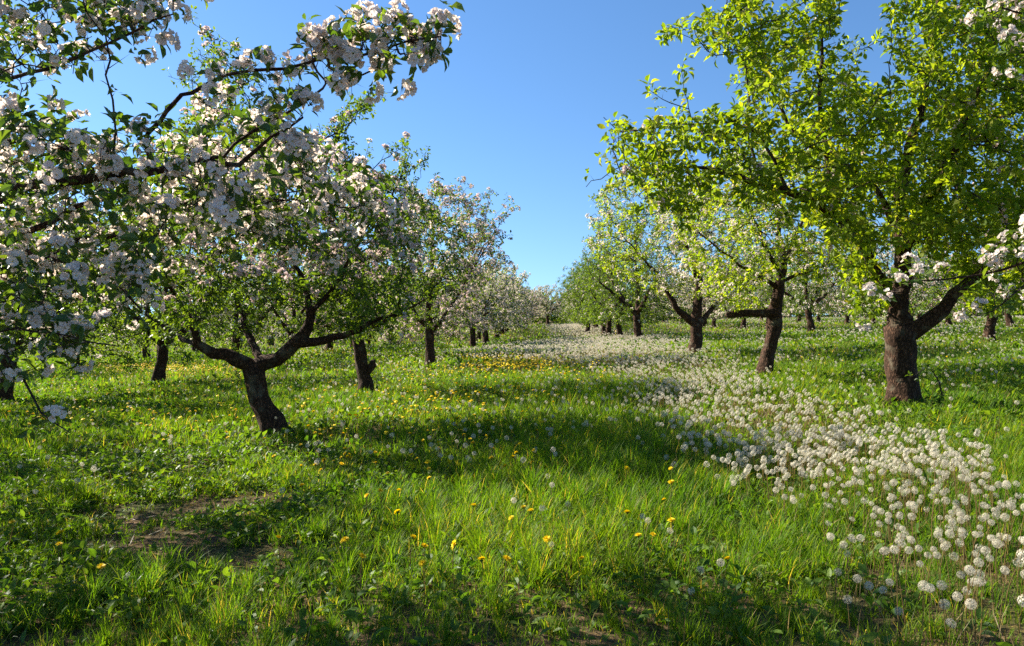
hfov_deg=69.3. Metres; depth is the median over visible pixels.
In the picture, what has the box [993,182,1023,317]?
apple tree
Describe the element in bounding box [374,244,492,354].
apple tree
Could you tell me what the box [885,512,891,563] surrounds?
dandelion clock
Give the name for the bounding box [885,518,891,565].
dandelion clock
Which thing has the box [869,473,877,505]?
dandelion clock
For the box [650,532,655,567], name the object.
dandelion flower
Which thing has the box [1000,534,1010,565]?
dandelion clock
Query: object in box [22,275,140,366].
apple tree
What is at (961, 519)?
dandelion clock
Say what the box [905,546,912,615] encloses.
dandelion clock
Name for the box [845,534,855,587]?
dandelion clock
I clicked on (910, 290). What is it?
apple tree
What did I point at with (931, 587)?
dandelion clock
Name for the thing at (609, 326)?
apple tree
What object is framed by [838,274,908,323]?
apple tree
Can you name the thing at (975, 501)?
dandelion clock
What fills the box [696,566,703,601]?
dandelion clock
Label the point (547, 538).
dandelion flower
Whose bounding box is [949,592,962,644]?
dandelion clock
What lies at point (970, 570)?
dandelion clock
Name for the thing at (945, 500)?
dandelion clock
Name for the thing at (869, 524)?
dandelion clock
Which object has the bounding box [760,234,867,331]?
apple tree
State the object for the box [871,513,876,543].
dandelion clock
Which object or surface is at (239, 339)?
apple tree
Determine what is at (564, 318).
apple tree
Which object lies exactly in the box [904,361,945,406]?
weeds
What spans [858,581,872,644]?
dandelion clock
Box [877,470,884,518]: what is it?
dandelion clock
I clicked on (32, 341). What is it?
apple tree
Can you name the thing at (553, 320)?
woods
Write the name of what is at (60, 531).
dandelion flower
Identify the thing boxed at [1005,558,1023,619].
dandelion clock
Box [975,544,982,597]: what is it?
dandelion clock
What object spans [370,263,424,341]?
apple tree
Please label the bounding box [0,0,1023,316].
sky
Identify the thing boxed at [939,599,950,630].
dandelion clock
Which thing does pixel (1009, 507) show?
dandelion clock
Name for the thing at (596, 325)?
apple tree
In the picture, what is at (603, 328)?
apple tree
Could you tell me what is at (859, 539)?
dandelion clock
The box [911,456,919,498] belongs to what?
dandelion clock
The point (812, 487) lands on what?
dandelion clock
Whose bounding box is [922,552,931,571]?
dandelion clock
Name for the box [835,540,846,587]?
dandelion clock
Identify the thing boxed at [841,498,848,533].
dandelion clock
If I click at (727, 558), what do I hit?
dandelion flower
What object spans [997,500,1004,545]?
dandelion clock
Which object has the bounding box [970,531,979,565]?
dandelion clock
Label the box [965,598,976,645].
dandelion clock
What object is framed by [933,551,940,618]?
dandelion clock
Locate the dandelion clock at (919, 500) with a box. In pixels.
[917,499,920,538]
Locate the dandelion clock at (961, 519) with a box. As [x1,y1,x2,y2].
[957,516,964,561]
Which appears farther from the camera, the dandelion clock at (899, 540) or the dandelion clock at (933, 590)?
the dandelion clock at (899, 540)
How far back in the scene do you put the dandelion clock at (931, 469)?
4.98 m
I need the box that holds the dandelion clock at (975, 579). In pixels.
[971,576,980,644]
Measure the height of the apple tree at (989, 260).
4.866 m
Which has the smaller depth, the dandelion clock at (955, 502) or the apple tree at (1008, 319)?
the dandelion clock at (955, 502)
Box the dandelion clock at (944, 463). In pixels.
[941,460,947,498]
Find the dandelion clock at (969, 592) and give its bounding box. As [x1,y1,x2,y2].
[965,565,974,634]
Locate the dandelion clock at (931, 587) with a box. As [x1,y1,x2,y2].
[927,584,937,644]
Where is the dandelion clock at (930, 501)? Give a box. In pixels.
[927,493,934,517]
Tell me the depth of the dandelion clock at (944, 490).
4.74 m
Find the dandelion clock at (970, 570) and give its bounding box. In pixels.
[964,565,975,645]
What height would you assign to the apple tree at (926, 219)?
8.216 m
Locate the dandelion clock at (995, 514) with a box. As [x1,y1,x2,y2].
[991,512,1006,581]
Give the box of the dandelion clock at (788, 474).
[784,472,789,513]
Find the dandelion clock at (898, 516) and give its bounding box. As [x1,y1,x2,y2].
[896,513,902,539]
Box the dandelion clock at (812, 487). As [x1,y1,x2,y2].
[810,485,815,515]
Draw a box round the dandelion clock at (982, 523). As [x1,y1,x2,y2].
[977,515,985,543]
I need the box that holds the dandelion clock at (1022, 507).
[1016,503,1023,559]
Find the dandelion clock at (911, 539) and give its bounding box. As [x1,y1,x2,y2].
[907,537,914,584]
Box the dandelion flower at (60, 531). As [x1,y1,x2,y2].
[57,529,63,571]
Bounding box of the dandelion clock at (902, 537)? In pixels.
[897,532,904,558]
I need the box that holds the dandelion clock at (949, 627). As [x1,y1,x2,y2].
[943,618,955,645]
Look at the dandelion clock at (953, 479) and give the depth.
4.97 m
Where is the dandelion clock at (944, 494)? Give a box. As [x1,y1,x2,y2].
[939,490,945,543]
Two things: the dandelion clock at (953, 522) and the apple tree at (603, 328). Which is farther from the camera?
the apple tree at (603, 328)
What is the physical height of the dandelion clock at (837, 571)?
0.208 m
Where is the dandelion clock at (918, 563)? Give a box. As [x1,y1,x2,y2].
[917,561,925,615]
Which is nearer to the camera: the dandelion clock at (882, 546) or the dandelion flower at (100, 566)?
the dandelion clock at (882, 546)
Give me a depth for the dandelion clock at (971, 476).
4.89 m
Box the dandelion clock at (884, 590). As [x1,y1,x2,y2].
[878,586,886,645]
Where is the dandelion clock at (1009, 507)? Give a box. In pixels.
[1002,501,1015,579]
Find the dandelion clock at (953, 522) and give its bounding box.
[948,518,960,592]
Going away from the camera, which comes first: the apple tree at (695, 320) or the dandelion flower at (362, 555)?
the dandelion flower at (362, 555)
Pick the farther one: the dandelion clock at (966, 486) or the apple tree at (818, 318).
the apple tree at (818, 318)
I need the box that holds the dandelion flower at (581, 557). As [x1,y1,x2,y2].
[575,556,583,610]
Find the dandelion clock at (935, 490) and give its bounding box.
[931,487,938,556]
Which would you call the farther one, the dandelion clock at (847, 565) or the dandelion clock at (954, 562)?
the dandelion clock at (847, 565)
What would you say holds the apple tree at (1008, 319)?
on the ground at (520, 614)
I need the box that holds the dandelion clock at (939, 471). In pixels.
[932,469,941,522]
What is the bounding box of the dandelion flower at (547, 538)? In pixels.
[543,535,550,561]
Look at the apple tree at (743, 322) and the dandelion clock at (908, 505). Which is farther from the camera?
the apple tree at (743, 322)
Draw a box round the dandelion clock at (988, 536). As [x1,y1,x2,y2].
[981,534,994,606]
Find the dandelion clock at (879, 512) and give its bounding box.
[876,508,884,538]
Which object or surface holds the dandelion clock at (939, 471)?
on the ground at (520, 614)
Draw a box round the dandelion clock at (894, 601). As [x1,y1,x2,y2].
[886,578,899,642]
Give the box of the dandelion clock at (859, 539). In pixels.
[856,534,868,583]
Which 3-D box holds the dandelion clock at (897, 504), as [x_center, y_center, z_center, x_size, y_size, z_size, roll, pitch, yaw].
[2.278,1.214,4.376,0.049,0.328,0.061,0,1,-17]
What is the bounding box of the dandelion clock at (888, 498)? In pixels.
[887,496,891,543]
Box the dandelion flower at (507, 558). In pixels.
[503,555,510,587]
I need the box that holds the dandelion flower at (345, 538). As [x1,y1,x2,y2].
[341,536,348,545]
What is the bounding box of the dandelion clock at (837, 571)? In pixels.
[834,568,841,602]
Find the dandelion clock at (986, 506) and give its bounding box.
[980,502,988,557]
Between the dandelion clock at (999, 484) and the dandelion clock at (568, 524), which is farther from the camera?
the dandelion clock at (999, 484)
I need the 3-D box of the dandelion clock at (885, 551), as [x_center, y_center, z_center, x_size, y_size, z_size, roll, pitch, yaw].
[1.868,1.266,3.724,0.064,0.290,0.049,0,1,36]
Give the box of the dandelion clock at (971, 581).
[967,578,975,604]
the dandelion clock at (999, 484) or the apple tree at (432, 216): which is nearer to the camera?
the dandelion clock at (999, 484)
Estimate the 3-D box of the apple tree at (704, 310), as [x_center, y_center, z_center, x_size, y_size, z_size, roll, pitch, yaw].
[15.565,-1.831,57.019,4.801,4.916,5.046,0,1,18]
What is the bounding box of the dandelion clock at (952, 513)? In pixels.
[948,510,954,556]
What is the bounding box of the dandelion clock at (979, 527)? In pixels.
[972,524,982,563]
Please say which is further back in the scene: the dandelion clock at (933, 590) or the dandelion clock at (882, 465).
the dandelion clock at (882, 465)
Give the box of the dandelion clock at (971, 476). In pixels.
[966,458,975,510]
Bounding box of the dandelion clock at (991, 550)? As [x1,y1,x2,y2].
[988,535,997,573]
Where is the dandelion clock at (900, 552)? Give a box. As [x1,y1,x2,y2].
[896,531,908,593]
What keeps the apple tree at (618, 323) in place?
on the ground at (520, 614)
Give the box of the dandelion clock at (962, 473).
[958,456,963,493]
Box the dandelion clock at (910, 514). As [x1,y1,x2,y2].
[907,513,915,566]
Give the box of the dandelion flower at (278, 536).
[276,535,280,568]
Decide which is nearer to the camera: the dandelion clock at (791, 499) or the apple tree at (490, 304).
the dandelion clock at (791, 499)
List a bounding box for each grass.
[0,316,1023,645]
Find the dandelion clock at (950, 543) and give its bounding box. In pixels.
[945,524,952,571]
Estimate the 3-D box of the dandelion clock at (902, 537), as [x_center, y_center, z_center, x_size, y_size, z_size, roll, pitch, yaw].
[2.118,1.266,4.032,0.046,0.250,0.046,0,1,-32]
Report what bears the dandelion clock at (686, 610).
on the ground at (520, 614)
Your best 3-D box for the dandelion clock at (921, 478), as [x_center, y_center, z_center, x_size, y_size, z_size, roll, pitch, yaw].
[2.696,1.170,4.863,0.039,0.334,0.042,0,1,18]
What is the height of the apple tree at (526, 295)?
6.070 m
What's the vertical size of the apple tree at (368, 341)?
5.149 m
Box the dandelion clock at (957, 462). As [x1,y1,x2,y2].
[954,461,959,490]
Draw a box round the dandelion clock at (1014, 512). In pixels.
[1007,510,1019,559]
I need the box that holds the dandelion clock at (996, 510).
[991,507,999,525]
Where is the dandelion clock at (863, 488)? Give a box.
[859,467,864,520]
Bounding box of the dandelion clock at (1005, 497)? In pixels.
[1003,480,1010,538]
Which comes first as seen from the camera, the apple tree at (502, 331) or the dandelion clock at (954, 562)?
the dandelion clock at (954, 562)
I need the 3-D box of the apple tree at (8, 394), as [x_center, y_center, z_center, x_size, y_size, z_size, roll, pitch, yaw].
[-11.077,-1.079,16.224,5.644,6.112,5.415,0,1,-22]
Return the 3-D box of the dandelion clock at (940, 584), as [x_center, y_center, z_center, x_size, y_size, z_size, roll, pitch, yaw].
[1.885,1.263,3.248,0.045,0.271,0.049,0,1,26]
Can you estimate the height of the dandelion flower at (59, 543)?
0.251 m
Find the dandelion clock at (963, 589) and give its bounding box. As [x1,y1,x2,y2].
[960,586,970,645]
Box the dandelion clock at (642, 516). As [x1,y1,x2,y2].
[640,513,644,593]
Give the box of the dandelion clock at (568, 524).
[565,501,571,566]
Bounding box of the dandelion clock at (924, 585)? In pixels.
[918,580,928,640]
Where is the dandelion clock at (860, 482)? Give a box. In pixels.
[858,480,863,527]
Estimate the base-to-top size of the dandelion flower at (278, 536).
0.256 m
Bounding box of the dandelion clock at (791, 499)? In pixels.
[790,498,797,526]
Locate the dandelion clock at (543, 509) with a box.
[538,505,545,542]
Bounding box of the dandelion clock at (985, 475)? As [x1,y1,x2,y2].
[979,471,988,505]
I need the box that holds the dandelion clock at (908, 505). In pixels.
[905,501,913,547]
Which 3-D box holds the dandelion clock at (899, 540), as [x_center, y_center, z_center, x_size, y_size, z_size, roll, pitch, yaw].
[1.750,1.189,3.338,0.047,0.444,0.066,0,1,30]
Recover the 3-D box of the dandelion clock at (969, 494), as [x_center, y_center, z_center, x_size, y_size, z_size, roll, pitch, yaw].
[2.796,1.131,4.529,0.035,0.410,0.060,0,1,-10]
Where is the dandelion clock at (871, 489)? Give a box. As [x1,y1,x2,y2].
[868,487,876,517]
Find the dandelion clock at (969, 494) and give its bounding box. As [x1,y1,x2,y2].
[966,476,973,527]
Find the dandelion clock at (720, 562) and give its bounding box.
[717,558,724,591]
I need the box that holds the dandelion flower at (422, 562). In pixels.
[419,559,426,611]
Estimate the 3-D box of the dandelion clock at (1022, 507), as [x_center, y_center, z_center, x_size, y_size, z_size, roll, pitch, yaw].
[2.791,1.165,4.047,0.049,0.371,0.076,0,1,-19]
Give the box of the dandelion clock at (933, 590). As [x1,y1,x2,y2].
[925,583,934,643]
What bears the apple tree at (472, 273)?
on the ground at (520, 614)
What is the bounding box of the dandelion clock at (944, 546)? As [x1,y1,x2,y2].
[940,543,951,604]
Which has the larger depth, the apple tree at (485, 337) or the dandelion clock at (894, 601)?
the apple tree at (485, 337)
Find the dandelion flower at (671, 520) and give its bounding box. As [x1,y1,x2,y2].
[667,518,675,554]
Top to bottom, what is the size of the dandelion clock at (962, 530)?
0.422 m
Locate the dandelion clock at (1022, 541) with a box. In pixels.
[1017,538,1023,595]
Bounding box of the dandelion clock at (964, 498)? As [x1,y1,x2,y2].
[961,495,973,561]
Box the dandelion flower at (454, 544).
[451,540,456,581]
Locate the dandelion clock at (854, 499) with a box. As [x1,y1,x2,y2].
[852,478,858,530]
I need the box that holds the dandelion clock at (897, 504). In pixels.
[892,501,902,537]
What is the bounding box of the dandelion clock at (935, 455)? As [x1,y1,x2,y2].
[932,452,937,480]
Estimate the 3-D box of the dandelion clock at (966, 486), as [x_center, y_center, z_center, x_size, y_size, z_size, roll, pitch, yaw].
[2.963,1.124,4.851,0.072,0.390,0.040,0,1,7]
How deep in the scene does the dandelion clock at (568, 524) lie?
4.31 m
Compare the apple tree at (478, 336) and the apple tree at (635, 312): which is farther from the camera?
the apple tree at (478, 336)
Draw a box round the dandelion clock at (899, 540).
[895,537,904,631]
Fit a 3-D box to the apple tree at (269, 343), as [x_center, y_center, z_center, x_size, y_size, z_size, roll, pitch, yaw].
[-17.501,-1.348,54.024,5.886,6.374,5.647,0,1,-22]
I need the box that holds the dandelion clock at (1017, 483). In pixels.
[1012,481,1019,522]
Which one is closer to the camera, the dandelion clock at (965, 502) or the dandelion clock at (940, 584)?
the dandelion clock at (940, 584)
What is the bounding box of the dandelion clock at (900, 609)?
[894,607,903,645]
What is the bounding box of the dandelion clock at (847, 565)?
[844,550,850,592]
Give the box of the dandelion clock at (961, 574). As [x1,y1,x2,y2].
[956,571,965,602]
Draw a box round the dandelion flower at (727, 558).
[722,556,730,591]
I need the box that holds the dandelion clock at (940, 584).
[936,581,947,644]
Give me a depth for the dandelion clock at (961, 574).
3.38 m
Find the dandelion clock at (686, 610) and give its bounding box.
[684,586,694,644]
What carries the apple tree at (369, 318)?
on the ground at (520, 614)
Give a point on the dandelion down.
(763, 431)
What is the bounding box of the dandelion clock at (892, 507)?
[884,504,895,562]
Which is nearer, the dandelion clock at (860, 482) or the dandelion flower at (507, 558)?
the dandelion flower at (507, 558)
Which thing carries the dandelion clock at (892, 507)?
on the ground at (520, 614)
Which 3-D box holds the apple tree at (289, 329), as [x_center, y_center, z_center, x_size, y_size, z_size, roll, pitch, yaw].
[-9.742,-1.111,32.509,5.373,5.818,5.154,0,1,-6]
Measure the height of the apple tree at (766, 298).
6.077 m
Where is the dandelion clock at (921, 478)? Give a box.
[920,476,925,519]
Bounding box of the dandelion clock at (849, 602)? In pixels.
[843,595,852,634]
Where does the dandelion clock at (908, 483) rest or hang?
on the ground at (520, 614)
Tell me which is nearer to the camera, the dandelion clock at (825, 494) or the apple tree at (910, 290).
the dandelion clock at (825, 494)
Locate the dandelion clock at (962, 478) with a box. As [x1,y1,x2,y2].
[955,474,965,515]
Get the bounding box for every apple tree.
[0,0,464,439]
[0,148,150,400]
[5,292,64,361]
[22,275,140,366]
[62,201,250,384]
[91,242,206,359]
[112,5,424,436]
[149,266,230,353]
[168,240,300,368]
[206,280,274,348]
[224,245,346,345]
[250,277,299,345]
[272,253,382,351]
[303,137,476,393]
[312,253,396,347]
[338,275,403,344]
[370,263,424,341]
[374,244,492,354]
[378,175,520,367]
[434,264,522,347]
[444,262,530,342]
[445,265,517,341]
[477,275,531,338]
[488,279,530,335]
[498,274,531,333]
[499,274,534,330]
[504,293,532,331]
[519,290,542,324]
[525,288,545,324]
[525,290,536,320]
[531,284,565,325]
[554,260,615,333]
[558,264,605,330]
[564,253,641,335]
[566,247,649,336]
[568,277,622,329]
[571,240,667,337]
[579,199,699,340]
[583,0,1023,406]
[584,160,758,355]
[647,291,678,323]
[659,280,682,324]
[665,280,690,316]
[670,275,729,326]
[674,138,873,376]
[684,276,738,327]
[706,260,767,328]
[726,238,816,329]
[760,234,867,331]
[782,280,825,321]
[786,259,846,321]
[814,276,865,322]
[829,225,952,324]
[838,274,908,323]
[853,0,1023,330]
[872,252,951,316]
[909,185,1019,340]
[909,252,985,325]
[931,274,964,320]
[955,236,1020,328]
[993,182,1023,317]
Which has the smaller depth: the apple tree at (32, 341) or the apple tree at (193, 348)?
the apple tree at (32, 341)
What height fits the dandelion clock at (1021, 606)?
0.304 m
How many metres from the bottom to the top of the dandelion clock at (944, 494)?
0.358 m
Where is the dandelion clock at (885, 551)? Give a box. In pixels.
[876,546,889,598]
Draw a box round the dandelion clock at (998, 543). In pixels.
[992,539,1001,588]
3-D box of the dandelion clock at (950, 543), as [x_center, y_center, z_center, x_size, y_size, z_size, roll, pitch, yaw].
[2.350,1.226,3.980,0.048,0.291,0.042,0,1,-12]
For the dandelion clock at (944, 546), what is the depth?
3.65 m
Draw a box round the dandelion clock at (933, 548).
[925,546,936,601]
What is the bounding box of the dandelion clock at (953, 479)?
[949,466,957,505]
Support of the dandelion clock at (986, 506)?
on the ground at (520, 614)
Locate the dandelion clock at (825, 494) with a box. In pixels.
[822,492,828,535]
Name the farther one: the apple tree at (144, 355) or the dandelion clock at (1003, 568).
the apple tree at (144, 355)
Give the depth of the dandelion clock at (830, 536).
4.16 m
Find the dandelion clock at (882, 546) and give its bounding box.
[876,522,883,582]
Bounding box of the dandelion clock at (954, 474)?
[951,458,957,504]
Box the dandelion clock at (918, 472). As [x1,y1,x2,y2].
[915,468,925,520]
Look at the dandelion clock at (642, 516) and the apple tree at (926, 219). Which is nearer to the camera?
the dandelion clock at (642, 516)
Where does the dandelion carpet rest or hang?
on the ground at (520, 614)
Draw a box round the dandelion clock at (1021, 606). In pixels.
[1018,570,1023,635]
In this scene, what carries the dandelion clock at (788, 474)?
on the ground at (520, 614)
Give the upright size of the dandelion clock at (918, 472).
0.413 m
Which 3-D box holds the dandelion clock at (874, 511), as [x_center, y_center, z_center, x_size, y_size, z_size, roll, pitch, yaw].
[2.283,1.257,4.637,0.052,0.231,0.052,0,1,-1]
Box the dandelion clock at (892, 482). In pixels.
[889,480,898,509]
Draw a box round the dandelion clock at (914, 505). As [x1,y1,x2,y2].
[910,501,920,577]
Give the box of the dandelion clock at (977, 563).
[965,558,983,640]
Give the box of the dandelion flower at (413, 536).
[410,534,415,563]
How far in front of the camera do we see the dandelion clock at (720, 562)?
3.93 m
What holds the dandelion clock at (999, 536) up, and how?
on the ground at (520, 614)
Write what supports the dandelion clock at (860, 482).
on the ground at (520, 614)
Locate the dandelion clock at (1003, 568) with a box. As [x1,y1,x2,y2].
[997,566,1009,641]
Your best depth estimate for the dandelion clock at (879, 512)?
4.46 m
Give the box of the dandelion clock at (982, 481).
[979,479,988,528]
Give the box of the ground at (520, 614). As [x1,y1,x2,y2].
[0,316,1023,645]
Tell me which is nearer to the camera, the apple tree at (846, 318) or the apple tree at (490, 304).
the apple tree at (490, 304)
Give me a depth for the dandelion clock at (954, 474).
5.05 m
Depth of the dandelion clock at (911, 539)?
3.91 m
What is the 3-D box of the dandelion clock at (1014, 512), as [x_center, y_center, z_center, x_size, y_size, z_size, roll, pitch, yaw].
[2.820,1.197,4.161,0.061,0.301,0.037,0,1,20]
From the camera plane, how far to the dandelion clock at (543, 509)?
4.33 m
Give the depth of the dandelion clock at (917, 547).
3.75 m
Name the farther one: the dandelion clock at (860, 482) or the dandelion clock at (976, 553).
the dandelion clock at (860, 482)
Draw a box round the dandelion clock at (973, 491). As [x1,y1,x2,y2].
[972,489,977,531]
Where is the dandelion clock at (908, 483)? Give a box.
[905,479,911,523]
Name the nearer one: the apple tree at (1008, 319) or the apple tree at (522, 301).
the apple tree at (1008, 319)
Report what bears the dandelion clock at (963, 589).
on the ground at (520, 614)
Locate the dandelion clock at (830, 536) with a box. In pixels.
[827,533,835,559]
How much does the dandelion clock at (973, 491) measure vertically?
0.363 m
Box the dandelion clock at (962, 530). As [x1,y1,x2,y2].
[958,528,967,612]
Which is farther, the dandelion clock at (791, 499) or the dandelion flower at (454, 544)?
the dandelion clock at (791, 499)
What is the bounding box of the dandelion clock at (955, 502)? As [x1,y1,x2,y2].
[952,500,958,541]
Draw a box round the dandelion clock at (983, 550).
[975,546,990,639]
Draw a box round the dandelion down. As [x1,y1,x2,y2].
[1,315,1023,606]
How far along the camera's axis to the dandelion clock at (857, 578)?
3.46 m
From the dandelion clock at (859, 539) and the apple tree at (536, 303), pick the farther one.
the apple tree at (536, 303)
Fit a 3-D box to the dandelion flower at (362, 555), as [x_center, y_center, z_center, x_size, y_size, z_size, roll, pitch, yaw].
[-0.822,1.392,4.071,0.044,0.255,0.046,0,1,-32]
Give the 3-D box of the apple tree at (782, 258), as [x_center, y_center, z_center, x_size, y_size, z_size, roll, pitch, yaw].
[5.778,-1.570,15.525,5.581,5.644,5.012,0,1,0]
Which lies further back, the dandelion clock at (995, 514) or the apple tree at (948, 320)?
the apple tree at (948, 320)
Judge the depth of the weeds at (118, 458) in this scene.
7.20 m
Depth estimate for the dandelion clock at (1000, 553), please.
3.87 m
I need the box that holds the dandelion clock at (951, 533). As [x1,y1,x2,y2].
[941,529,955,564]
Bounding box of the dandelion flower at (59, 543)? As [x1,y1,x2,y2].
[55,541,62,576]
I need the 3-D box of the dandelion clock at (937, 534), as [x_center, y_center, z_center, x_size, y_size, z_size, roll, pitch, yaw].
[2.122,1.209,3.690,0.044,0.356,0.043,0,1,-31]
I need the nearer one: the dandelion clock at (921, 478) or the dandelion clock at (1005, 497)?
the dandelion clock at (1005, 497)
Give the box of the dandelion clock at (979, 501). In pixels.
[977,489,981,521]
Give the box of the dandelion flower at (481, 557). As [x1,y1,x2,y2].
[478,556,484,590]
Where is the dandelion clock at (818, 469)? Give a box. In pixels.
[816,466,821,504]
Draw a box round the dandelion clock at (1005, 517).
[1000,513,1009,551]
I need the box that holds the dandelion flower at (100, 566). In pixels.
[96,563,105,568]
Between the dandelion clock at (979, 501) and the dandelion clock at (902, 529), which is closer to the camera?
the dandelion clock at (902, 529)
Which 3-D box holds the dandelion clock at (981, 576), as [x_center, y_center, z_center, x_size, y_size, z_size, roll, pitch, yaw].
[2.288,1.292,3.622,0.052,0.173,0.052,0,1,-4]
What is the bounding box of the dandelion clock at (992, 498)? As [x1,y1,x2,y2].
[989,486,995,529]
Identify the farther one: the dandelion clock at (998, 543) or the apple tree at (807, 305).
the apple tree at (807, 305)
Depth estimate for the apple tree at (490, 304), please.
35.33 m
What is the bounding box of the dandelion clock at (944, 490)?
[941,470,944,517]
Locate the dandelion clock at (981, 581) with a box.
[976,577,985,645]
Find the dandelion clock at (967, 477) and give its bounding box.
[958,476,970,528]
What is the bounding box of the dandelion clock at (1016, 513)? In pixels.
[1009,497,1020,545]
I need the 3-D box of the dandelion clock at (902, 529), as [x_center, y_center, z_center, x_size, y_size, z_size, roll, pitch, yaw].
[1.915,1.204,3.667,0.068,0.404,0.032,0,1,4]
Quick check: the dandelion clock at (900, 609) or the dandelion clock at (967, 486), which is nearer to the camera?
the dandelion clock at (900, 609)
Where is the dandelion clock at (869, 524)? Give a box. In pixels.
[861,497,874,571]
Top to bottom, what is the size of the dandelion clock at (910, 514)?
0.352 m
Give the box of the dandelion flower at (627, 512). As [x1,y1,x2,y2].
[624,510,629,531]
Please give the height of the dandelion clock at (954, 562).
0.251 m
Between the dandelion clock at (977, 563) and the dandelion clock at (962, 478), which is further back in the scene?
the dandelion clock at (962, 478)
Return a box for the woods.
[61,286,1023,332]
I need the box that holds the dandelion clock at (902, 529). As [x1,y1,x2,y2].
[891,526,905,596]
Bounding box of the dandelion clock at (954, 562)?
[949,552,957,586]
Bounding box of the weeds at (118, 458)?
[0,320,1023,645]
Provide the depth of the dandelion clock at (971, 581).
3.46 m
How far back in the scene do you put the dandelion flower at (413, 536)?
4.41 m
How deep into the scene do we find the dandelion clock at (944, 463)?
5.05 m
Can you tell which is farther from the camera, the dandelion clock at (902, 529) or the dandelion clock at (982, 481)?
the dandelion clock at (982, 481)
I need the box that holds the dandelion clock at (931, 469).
[923,468,932,506]
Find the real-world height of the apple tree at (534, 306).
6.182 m
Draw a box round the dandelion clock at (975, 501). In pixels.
[971,485,976,526]
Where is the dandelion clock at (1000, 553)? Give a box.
[996,540,1003,580]
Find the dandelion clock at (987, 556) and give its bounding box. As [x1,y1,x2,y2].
[986,554,994,621]
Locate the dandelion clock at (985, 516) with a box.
[982,513,993,583]
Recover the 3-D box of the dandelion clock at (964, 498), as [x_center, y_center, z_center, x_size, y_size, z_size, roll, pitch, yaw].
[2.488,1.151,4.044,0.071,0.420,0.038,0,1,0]
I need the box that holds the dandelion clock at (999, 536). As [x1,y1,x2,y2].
[996,533,1003,558]
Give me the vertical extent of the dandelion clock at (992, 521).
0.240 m
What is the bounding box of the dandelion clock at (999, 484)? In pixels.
[996,481,1001,511]
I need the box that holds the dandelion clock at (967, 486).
[961,469,971,518]
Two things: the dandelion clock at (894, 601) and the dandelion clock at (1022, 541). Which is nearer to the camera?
the dandelion clock at (894, 601)
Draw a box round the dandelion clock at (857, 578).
[851,574,861,624]
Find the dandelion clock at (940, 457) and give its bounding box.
[938,454,943,487]
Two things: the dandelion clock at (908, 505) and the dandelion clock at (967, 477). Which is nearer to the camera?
the dandelion clock at (908, 505)
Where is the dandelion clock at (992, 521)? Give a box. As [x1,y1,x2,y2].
[984,519,994,545]
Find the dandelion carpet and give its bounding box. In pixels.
[1,330,1013,442]
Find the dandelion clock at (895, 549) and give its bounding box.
[889,545,905,629]
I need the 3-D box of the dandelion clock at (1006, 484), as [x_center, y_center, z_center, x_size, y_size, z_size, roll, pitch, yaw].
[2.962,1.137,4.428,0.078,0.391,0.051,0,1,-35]
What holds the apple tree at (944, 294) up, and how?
on the ground at (520, 614)
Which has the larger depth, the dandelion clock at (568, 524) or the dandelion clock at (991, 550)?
the dandelion clock at (568, 524)
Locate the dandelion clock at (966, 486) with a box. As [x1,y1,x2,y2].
[959,466,969,510]
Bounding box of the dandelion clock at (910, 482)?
[909,465,914,498]
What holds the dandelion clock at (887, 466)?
on the ground at (520, 614)
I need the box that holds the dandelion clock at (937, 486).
[935,484,943,544]
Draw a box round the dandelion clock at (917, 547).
[915,545,924,594]
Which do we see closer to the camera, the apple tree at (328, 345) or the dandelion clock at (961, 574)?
the dandelion clock at (961, 574)
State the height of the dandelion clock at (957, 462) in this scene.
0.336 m
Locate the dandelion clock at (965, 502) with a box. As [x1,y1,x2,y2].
[962,500,967,548]
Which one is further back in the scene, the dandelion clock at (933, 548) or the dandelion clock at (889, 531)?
the dandelion clock at (889, 531)
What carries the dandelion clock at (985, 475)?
on the ground at (520, 614)
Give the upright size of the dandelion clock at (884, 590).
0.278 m
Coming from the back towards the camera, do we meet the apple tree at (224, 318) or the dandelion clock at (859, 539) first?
the apple tree at (224, 318)
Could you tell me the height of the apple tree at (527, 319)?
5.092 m
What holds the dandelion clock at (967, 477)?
on the ground at (520, 614)
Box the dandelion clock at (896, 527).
[894,523,904,572]
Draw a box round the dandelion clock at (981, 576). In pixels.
[974,569,984,599]
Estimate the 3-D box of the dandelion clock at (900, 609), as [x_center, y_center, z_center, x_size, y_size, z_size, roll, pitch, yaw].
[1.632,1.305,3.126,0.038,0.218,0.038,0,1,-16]
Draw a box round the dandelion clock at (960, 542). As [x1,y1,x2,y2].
[955,539,966,592]
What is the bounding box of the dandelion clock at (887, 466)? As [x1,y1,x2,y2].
[879,465,889,521]
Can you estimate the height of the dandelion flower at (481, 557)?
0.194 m
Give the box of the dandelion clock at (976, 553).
[971,550,979,576]
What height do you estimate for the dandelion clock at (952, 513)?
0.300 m
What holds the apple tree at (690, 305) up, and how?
on the ground at (520, 614)
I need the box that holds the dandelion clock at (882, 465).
[880,462,886,502]
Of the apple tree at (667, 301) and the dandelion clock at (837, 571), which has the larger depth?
the apple tree at (667, 301)
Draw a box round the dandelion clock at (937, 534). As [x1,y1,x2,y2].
[933,530,942,579]
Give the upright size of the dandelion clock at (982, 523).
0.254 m
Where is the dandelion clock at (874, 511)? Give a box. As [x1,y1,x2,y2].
[872,506,879,521]
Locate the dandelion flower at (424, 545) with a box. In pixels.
[422,543,427,571]
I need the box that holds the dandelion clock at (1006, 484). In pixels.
[1002,481,1011,535]
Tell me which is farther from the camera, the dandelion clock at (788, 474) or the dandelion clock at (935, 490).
the dandelion clock at (788, 474)
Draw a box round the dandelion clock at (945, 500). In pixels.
[941,497,949,527]
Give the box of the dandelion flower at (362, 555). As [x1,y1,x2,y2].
[359,553,366,599]
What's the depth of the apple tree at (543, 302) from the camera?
102.49 m

